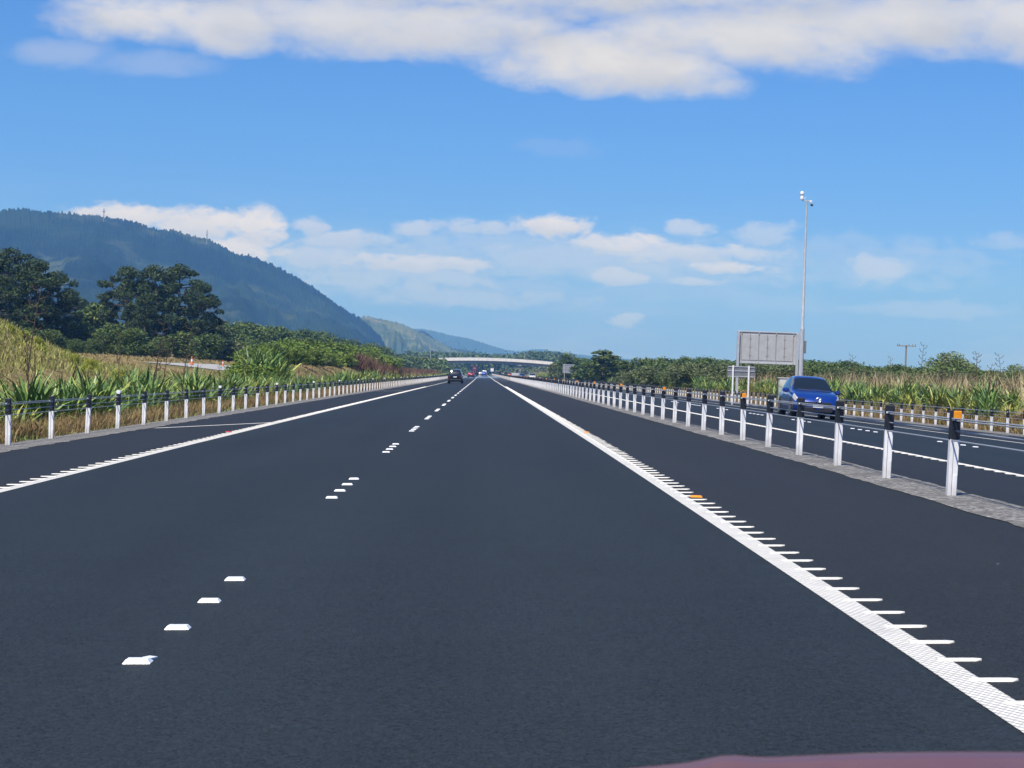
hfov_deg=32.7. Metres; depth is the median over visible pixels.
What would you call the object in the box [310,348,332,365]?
shrub
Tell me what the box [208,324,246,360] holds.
shrub
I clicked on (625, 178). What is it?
sky
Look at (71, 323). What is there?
pine tree
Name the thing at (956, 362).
tree
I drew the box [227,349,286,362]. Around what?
shrub
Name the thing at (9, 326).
shrub
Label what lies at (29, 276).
pine tree
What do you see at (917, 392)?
flax
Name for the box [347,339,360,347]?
tree
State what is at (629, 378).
shrub
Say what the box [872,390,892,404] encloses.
flax
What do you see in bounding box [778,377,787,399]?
roadside cabinet
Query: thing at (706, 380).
flax
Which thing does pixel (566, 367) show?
road sign
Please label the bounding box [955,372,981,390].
shrub
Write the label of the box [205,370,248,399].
flax
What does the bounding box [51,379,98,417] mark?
flax
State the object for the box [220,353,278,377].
shrub
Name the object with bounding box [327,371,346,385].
flax
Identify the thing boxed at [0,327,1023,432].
ground
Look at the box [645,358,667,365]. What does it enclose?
tree
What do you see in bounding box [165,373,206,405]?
flax
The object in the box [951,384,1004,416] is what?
flax
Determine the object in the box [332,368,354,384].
flax
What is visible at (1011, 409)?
flax
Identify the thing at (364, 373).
flax
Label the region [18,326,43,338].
tree
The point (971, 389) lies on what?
flax
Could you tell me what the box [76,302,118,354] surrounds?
tree
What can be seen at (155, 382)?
flax
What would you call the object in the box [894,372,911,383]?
shrub
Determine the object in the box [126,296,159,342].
pine tree
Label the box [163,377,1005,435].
shoulder hatching
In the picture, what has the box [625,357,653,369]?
tree
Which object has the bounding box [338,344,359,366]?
shrub
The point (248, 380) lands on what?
flax
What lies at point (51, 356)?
bank grass
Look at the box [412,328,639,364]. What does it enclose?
hills
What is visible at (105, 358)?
field grass
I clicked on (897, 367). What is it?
tree
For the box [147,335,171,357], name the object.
tree
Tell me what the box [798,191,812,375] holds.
camera mast
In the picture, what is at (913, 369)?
tree
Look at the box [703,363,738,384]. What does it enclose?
shrub
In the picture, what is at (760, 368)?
shrub
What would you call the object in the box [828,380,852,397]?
flax
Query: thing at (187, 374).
flax
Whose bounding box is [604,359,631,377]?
tree
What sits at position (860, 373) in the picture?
shrub
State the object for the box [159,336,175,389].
flower stalk
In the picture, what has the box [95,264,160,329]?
pine tree
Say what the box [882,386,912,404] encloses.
flax
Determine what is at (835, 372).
shrub
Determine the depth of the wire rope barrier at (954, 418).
26.01 m
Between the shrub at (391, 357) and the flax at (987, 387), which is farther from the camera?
the shrub at (391, 357)
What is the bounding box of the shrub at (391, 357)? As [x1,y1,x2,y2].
[382,353,394,367]
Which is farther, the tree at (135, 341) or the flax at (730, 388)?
the tree at (135, 341)
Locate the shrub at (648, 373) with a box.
[635,366,665,386]
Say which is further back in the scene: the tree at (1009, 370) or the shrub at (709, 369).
the shrub at (709, 369)
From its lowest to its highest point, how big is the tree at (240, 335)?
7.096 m
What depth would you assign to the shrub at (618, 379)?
263.18 m
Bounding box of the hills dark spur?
[418,330,479,353]
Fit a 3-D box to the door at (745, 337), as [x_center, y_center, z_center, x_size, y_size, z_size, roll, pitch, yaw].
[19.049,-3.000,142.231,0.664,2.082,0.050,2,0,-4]
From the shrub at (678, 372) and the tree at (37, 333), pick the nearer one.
the shrub at (678, 372)
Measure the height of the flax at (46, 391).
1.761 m
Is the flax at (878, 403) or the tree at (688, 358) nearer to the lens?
the flax at (878, 403)
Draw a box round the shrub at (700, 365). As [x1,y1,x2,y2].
[679,361,706,371]
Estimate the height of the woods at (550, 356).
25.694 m
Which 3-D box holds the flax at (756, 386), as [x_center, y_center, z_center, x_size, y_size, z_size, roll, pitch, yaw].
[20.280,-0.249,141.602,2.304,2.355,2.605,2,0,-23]
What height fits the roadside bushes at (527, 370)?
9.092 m
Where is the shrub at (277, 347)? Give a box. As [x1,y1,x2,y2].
[265,343,288,361]
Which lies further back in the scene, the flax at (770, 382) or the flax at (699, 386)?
the flax at (699, 386)
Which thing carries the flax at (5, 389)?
on the ground at (15, 376)
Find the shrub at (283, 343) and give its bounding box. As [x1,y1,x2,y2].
[266,342,304,364]
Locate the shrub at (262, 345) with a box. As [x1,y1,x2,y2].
[242,342,293,356]
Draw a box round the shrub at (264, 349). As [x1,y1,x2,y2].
[258,346,281,353]
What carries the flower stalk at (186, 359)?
on the ground at (15, 376)
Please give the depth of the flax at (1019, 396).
78.90 m
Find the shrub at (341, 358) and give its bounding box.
[309,339,349,368]
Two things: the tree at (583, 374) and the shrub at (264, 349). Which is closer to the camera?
the shrub at (264, 349)
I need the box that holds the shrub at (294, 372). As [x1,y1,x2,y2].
[264,353,295,377]
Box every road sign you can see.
[563,364,574,377]
[727,365,754,405]
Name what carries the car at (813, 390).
on the opposite road at (1001, 486)
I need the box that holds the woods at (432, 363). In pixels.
[394,353,452,373]
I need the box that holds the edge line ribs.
[0,387,1023,704]
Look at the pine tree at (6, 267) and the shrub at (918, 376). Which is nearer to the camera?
the shrub at (918, 376)
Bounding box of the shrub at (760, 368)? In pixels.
[734,364,773,383]
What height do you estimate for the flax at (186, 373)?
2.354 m
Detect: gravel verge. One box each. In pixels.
[0,375,463,452]
[551,380,1023,436]
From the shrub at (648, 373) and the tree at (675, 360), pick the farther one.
the tree at (675, 360)
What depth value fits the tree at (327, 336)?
455.68 m
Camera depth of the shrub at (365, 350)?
231.27 m
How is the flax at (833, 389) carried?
on the ground at (15, 376)
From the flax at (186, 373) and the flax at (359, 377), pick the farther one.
the flax at (359, 377)
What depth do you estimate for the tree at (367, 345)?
526.27 m
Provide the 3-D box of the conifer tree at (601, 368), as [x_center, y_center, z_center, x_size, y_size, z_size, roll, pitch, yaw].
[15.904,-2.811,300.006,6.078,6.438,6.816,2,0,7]
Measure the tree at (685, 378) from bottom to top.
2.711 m
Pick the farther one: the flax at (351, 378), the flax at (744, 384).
the flax at (744, 384)
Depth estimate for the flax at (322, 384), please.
124.68 m
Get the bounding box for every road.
[0,374,1023,767]
[549,382,1023,506]
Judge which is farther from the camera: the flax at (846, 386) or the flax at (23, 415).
the flax at (846, 386)
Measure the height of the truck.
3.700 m
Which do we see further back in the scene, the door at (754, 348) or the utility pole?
the utility pole
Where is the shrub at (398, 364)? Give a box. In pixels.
[391,357,403,372]
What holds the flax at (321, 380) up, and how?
on the ground at (15, 376)
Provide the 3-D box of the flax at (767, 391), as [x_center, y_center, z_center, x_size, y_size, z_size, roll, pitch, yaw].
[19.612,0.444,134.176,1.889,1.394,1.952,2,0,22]
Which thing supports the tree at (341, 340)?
on the ground at (15, 376)
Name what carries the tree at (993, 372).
on the ground at (15, 376)
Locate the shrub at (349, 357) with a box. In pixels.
[339,350,358,366]
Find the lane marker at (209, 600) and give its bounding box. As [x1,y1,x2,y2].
[197,598,220,602]
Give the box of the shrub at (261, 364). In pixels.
[230,358,286,382]
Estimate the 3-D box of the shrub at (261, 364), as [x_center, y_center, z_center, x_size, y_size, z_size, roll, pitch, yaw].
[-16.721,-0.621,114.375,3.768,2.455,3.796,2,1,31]
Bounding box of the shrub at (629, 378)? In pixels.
[621,368,638,387]
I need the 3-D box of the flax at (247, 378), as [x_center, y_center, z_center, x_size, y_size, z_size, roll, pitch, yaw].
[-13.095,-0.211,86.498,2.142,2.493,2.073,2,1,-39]
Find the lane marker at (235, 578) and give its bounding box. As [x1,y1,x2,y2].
[224,576,244,580]
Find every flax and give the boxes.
[0,335,84,423]
[0,367,91,418]
[0,376,39,401]
[0,383,22,426]
[0,400,45,424]
[6,356,91,416]
[27,378,92,413]
[36,362,94,394]
[39,377,78,399]
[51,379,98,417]
[52,372,136,403]
[64,363,140,417]
[65,373,125,416]
[65,376,141,414]
[80,373,112,389]
[83,371,129,391]
[93,365,175,393]
[98,332,130,388]
[111,365,151,384]
[115,379,164,409]
[117,378,164,411]
[121,368,179,404]
[123,368,183,392]
[130,352,180,409]
[136,379,180,405]
[161,365,206,387]
[164,382,184,405]
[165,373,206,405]
[167,367,223,406]
[169,354,215,389]
[170,363,222,389]
[196,365,238,399]
[202,379,231,401]
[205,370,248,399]
[207,375,239,402]
[213,370,255,397]
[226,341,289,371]
[233,343,292,381]
[235,356,260,394]
[236,373,265,396]
[240,365,272,386]
[242,380,261,397]
[252,376,280,391]
[259,388,273,397]
[260,345,304,383]
[262,373,290,393]
[267,379,283,395]
[281,381,297,393]
[285,373,320,393]
[315,378,328,390]
[320,376,339,387]
[321,366,333,388]
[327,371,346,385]
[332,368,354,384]
[347,372,363,385]
[351,369,367,383]
[358,369,374,377]
[362,365,374,382]
[370,362,384,381]
[689,375,701,387]
[694,372,704,391]
[699,365,709,384]
[703,378,717,390]
[718,379,731,390]
[727,383,742,391]
[739,378,751,390]
[743,382,755,392]
[751,377,772,391]
[754,380,768,394]
[759,384,772,394]
[761,376,778,387]
[764,384,777,397]
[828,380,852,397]
[829,377,849,390]
[831,380,841,398]
[836,379,872,405]
[837,380,855,394]
[848,376,868,388]
[848,385,871,405]
[856,383,874,393]
[860,379,891,404]
[867,393,888,409]
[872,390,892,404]
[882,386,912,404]
[883,356,902,393]
[889,375,926,397]
[895,394,922,410]
[898,385,923,407]
[904,379,931,404]
[913,377,947,408]
[923,382,948,409]
[924,355,949,396]
[937,384,969,408]
[941,392,969,410]
[949,388,977,406]
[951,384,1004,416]
[959,381,984,396]
[959,398,978,416]
[964,363,1020,404]
[967,388,1013,418]
[994,386,1010,408]
[994,404,1023,416]
[996,385,1023,409]
[1007,379,1023,409]
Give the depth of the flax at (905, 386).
96.34 m
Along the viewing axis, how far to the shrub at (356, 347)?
221.78 m
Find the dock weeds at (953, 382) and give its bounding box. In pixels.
[759,374,1022,402]
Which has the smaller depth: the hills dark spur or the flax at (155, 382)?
the flax at (155, 382)
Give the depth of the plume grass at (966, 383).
108.20 m
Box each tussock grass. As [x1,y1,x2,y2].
[0,385,359,443]
[336,379,424,390]
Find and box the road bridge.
[439,357,552,373]
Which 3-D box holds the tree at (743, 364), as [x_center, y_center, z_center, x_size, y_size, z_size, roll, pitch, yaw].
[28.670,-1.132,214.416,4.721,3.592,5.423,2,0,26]
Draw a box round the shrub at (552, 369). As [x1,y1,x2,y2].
[545,363,560,378]
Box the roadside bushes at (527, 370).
[493,366,549,375]
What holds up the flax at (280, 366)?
on the ground at (15, 376)
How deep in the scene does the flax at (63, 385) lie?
53.86 m
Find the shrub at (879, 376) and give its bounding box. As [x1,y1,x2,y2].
[867,372,885,385]
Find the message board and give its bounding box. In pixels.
[733,331,798,396]
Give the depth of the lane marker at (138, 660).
7.60 m
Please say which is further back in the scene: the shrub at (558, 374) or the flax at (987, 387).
the shrub at (558, 374)
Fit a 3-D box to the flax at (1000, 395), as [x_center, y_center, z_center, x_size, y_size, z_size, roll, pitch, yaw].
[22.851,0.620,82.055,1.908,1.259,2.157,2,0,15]
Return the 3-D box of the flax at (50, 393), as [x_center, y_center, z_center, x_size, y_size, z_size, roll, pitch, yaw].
[-12.325,0.446,45.482,2.461,2.372,2.032,2,0,29]
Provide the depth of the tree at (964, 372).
128.57 m
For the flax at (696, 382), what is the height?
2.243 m
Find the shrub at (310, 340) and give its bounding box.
[299,337,316,348]
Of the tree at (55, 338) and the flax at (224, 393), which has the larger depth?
the tree at (55, 338)
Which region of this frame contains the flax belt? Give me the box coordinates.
[414,372,572,379]
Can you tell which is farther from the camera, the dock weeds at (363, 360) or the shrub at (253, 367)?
the dock weeds at (363, 360)
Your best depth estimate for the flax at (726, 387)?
156.56 m
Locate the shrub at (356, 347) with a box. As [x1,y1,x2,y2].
[341,342,370,358]
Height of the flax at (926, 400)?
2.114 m
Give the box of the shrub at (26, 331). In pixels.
[15,329,29,340]
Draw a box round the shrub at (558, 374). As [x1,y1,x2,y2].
[552,370,572,378]
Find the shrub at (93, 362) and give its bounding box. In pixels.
[81,358,97,367]
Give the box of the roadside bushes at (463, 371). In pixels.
[449,367,469,374]
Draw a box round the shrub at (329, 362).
[314,347,332,365]
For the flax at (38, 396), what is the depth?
43.29 m
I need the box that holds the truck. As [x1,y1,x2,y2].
[471,366,477,375]
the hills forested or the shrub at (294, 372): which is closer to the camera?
the shrub at (294, 372)
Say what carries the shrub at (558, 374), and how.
on the ground at (15, 376)
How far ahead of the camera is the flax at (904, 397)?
89.16 m
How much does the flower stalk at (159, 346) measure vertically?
3.376 m
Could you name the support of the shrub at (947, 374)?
on the ground at (15, 376)
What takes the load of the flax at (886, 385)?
on the ground at (15, 376)
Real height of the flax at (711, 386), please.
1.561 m
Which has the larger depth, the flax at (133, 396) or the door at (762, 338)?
the door at (762, 338)
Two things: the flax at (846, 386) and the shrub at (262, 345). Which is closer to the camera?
the flax at (846, 386)
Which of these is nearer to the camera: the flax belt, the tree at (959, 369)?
the tree at (959, 369)
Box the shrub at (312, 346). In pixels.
[285,339,321,364]
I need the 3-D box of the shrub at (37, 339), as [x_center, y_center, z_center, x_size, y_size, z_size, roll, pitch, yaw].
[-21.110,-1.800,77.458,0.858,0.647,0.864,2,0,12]
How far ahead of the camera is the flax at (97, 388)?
53.30 m
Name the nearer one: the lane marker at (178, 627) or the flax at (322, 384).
the lane marker at (178, 627)
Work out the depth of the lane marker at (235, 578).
10.60 m
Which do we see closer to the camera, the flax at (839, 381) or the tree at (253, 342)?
the flax at (839, 381)
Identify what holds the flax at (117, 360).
on the ground at (15, 376)
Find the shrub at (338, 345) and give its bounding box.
[318,339,346,353]
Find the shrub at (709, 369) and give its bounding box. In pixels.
[694,365,726,380]
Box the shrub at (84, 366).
[81,364,92,372]
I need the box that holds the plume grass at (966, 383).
[726,367,1023,406]
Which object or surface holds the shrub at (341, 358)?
on the ground at (15, 376)
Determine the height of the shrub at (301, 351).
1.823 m
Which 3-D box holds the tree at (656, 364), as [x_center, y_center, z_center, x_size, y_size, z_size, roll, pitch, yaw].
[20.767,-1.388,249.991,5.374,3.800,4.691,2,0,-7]
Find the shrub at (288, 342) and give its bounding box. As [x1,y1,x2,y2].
[264,339,307,359]
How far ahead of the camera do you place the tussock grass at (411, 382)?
154.81 m
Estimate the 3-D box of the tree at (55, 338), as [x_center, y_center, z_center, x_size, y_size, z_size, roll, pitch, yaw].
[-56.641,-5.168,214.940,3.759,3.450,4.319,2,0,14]
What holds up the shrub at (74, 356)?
on the ground at (15, 376)
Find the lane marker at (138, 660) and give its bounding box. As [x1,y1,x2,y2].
[123,657,152,663]
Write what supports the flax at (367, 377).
on the ground at (15, 376)
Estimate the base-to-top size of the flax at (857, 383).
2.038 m
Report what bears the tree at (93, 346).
on the ground at (15, 376)
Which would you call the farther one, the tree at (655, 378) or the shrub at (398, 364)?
the shrub at (398, 364)
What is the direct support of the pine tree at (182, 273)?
on the ground at (15, 376)
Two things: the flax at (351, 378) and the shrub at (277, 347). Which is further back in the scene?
the flax at (351, 378)
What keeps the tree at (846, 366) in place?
on the ground at (15, 376)
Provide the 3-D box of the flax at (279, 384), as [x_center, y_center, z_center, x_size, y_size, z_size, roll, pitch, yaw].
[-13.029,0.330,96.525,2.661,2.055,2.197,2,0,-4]
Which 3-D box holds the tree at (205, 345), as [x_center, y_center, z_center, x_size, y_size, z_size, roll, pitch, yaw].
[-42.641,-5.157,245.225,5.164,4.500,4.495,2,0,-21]
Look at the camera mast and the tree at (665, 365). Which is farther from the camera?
the tree at (665, 365)
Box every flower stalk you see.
[22,283,49,383]
[151,319,169,377]
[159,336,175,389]
[179,324,197,405]
[918,342,925,379]
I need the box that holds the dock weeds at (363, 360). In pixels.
[352,351,442,379]
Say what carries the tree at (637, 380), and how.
on the ground at (15, 376)
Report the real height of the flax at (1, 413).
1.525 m
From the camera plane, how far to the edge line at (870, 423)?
59.99 m
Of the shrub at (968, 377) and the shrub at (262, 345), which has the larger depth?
the shrub at (262, 345)
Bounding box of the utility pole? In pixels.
[897,344,915,367]
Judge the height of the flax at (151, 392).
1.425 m
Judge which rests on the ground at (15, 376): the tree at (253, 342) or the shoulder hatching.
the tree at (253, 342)
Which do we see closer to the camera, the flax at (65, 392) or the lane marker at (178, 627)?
the lane marker at (178, 627)
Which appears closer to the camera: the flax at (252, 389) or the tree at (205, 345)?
the flax at (252, 389)
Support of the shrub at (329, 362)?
on the ground at (15, 376)
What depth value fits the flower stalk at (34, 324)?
51.84 m
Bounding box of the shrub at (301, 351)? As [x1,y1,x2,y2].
[288,346,315,365]
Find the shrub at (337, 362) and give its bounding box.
[326,350,341,365]
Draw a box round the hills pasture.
[361,315,459,353]
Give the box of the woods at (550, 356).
[401,349,576,373]
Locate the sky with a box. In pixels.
[0,0,1023,371]
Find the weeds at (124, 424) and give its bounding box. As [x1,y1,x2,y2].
[0,398,296,443]
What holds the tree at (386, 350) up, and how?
on the ground at (15, 376)
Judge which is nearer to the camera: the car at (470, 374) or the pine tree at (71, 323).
the pine tree at (71, 323)
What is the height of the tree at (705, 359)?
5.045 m
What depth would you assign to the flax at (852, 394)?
102.02 m
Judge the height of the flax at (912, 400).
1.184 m
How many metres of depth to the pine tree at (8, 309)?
212.83 m
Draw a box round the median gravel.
[491,374,1023,526]
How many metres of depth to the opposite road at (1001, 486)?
36.22 m
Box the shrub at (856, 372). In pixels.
[843,367,859,379]
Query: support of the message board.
on the ground at (15, 376)
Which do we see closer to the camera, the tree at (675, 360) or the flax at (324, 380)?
the flax at (324, 380)
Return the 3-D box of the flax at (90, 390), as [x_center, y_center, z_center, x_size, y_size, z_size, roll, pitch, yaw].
[-11.777,0.481,48.511,2.643,1.543,2.338,2,1,45]
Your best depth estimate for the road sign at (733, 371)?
108.29 m
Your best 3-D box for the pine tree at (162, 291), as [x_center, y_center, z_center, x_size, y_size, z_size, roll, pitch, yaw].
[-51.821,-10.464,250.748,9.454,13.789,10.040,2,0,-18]
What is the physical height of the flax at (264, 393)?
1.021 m
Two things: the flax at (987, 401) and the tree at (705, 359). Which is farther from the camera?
the tree at (705, 359)
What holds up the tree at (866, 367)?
on the ground at (15, 376)
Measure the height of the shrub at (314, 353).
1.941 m
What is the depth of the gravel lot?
147.63 m
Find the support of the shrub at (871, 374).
on the ground at (15, 376)
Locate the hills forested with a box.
[0,207,385,347]
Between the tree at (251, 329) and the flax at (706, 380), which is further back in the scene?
the tree at (251, 329)
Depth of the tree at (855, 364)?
236.11 m
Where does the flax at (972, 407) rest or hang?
on the ground at (15, 376)
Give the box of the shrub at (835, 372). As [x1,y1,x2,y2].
[818,368,848,381]
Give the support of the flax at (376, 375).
on the ground at (15, 376)
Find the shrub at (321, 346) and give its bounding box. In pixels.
[319,344,331,363]
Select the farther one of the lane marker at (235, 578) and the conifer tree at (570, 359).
the conifer tree at (570, 359)
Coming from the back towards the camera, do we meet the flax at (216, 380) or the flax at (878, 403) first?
the flax at (878, 403)
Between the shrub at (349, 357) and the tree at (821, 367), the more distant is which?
the shrub at (349, 357)
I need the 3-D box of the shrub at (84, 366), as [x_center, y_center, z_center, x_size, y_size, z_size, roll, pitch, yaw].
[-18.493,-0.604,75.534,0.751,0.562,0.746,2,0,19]
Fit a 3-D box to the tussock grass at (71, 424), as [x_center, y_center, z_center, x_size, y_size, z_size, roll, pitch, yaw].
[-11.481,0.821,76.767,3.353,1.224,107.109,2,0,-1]
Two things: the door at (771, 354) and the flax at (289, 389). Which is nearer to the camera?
the flax at (289, 389)
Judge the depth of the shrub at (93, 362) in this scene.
79.67 m
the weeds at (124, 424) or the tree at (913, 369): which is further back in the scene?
the tree at (913, 369)
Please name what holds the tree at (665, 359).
on the ground at (15, 376)
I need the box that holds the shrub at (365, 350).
[360,347,379,361]
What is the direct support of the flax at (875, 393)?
on the ground at (15, 376)
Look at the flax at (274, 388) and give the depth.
94.56 m
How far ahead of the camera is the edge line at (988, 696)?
8.97 m
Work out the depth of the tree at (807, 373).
155.64 m
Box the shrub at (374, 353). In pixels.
[366,348,380,362]
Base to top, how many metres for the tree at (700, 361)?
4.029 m
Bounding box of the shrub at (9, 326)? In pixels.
[6,324,15,332]
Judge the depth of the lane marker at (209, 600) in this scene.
9.60 m
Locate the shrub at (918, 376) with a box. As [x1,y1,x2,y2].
[902,372,931,383]
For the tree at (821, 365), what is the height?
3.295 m
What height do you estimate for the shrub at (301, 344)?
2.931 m
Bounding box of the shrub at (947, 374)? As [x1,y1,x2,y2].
[925,370,968,388]
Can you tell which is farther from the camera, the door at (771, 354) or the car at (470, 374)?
the car at (470, 374)
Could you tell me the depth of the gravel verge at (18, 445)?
41.37 m
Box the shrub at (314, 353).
[306,348,317,363]
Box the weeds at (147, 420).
[14,392,345,441]
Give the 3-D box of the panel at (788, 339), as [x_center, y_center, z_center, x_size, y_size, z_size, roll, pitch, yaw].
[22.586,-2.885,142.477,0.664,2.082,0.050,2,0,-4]
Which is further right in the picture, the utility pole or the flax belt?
the utility pole
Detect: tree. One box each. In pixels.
[0,246,46,326]
[0,274,22,325]
[8,256,68,339]
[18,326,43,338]
[32,270,88,346]
[41,329,68,349]
[59,290,91,345]
[65,338,84,353]
[69,320,101,353]
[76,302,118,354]
[82,338,104,354]
[90,322,126,356]
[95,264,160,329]
[113,327,157,356]
[117,263,181,339]
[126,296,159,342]
[143,261,211,332]
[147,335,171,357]
[165,330,196,359]
[181,280,224,336]
[190,332,226,360]
[202,320,244,341]
[230,320,269,340]
[235,327,250,340]
[243,337,266,346]
[264,325,293,343]
[293,328,328,342]
[317,330,338,341]
[334,335,349,343]
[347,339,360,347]
[361,342,376,348]
[378,345,395,355]
[557,354,574,378]
[563,357,587,369]
[569,362,585,378]
[573,360,598,381]
[587,349,621,383]
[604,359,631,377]
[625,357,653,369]
[632,366,659,389]
[641,356,672,367]
[641,361,667,368]
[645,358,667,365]
[652,367,672,385]
[657,363,671,367]
[666,358,689,363]
[676,369,699,387]
[678,356,692,361]
[689,356,714,362]
[693,359,709,365]
[729,362,748,365]
[803,366,821,376]
[805,360,821,365]
[807,364,827,370]
[810,363,830,369]
[817,361,836,368]
[836,359,864,367]
[836,363,849,368]
[862,364,881,370]
[882,372,900,381]
[885,363,911,371]
[900,366,922,373]
[920,351,977,371]
[921,364,959,373]
[944,368,965,377]
[950,367,968,375]
[982,369,999,375]
[996,364,1023,376]
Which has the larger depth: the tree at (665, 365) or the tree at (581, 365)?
the tree at (581, 365)
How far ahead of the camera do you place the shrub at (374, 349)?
243.39 m
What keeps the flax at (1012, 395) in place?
on the ground at (15, 376)
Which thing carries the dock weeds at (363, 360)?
on the ground at (15, 376)
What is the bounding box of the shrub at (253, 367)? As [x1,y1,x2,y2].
[227,361,279,382]
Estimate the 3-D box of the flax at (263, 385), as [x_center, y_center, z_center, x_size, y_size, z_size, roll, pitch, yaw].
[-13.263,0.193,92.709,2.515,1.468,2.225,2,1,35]
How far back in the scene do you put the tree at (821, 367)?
191.67 m
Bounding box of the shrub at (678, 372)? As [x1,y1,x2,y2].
[663,366,701,388]
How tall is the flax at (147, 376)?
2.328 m
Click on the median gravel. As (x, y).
(1013, 514)
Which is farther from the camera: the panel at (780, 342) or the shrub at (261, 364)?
the panel at (780, 342)
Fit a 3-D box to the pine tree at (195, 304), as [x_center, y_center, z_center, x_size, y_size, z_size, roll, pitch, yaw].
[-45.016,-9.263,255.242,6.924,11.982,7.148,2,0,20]
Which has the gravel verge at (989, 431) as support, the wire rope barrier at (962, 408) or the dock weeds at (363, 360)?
the wire rope barrier at (962, 408)
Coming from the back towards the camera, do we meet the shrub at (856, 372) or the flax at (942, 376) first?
the shrub at (856, 372)
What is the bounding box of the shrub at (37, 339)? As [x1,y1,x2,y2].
[32,336,46,346]
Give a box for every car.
[447,369,464,382]
[467,372,474,377]
[638,752,1023,767]
[778,371,839,419]
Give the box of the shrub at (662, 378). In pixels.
[658,362,681,385]
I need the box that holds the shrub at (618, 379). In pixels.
[608,371,625,383]
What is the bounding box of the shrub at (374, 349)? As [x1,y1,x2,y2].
[364,346,392,365]
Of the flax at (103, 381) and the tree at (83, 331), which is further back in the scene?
the tree at (83, 331)
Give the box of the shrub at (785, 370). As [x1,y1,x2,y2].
[766,364,808,378]
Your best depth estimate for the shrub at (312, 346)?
162.22 m
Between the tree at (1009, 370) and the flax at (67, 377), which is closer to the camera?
the flax at (67, 377)
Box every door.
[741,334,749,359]
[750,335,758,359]
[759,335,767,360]
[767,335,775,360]
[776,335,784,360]
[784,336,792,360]
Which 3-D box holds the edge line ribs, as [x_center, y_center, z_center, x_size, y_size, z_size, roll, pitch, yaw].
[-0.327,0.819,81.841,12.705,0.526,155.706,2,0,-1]
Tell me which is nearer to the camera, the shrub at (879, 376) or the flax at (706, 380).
the shrub at (879, 376)
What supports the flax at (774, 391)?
on the ground at (15, 376)
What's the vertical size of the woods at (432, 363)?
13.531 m
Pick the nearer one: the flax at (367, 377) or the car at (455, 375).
the flax at (367, 377)
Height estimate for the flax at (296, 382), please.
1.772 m
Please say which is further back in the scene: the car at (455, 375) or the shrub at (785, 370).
the car at (455, 375)
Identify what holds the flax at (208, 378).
on the ground at (15, 376)
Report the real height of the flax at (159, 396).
2.270 m
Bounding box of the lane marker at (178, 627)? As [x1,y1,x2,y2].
[164,624,190,629]
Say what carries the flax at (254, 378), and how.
on the ground at (15, 376)
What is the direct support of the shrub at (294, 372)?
on the ground at (15, 376)
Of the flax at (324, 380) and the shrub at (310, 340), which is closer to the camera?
the flax at (324, 380)
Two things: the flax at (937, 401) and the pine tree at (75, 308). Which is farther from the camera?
the pine tree at (75, 308)
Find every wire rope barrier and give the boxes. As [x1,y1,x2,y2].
[0,373,465,444]
[492,373,1023,495]
[538,376,1023,434]
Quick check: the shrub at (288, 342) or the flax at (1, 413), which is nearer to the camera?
the flax at (1, 413)
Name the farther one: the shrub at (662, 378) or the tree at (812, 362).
the tree at (812, 362)
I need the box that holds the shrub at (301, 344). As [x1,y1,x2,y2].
[289,339,313,353]
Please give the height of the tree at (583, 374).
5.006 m
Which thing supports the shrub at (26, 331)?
on the ground at (15, 376)
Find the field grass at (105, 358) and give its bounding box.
[69,352,361,381]
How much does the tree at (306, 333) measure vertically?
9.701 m
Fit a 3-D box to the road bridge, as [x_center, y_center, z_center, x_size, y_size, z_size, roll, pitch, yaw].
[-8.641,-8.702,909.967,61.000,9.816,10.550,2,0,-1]
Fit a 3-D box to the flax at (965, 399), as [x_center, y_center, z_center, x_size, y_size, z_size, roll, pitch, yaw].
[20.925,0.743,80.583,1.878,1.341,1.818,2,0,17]
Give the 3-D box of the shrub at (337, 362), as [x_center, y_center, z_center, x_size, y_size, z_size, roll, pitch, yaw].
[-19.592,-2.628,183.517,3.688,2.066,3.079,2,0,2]
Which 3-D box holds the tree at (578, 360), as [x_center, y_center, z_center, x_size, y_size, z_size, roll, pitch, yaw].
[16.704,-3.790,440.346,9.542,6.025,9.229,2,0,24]
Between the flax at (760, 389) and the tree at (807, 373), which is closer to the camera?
the flax at (760, 389)
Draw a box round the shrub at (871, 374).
[862,370,894,380]
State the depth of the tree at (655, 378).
211.04 m
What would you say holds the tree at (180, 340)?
on the ground at (15, 376)
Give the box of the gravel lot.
[151,362,229,370]
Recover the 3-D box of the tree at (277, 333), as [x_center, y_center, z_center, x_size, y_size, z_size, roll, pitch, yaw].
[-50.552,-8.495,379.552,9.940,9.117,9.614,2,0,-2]
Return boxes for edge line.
[0,376,466,492]
[490,377,1023,732]
[558,387,1023,475]
[585,386,1018,442]
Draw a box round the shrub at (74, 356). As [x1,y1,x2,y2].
[66,354,79,364]
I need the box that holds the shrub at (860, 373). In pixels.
[854,370,871,380]

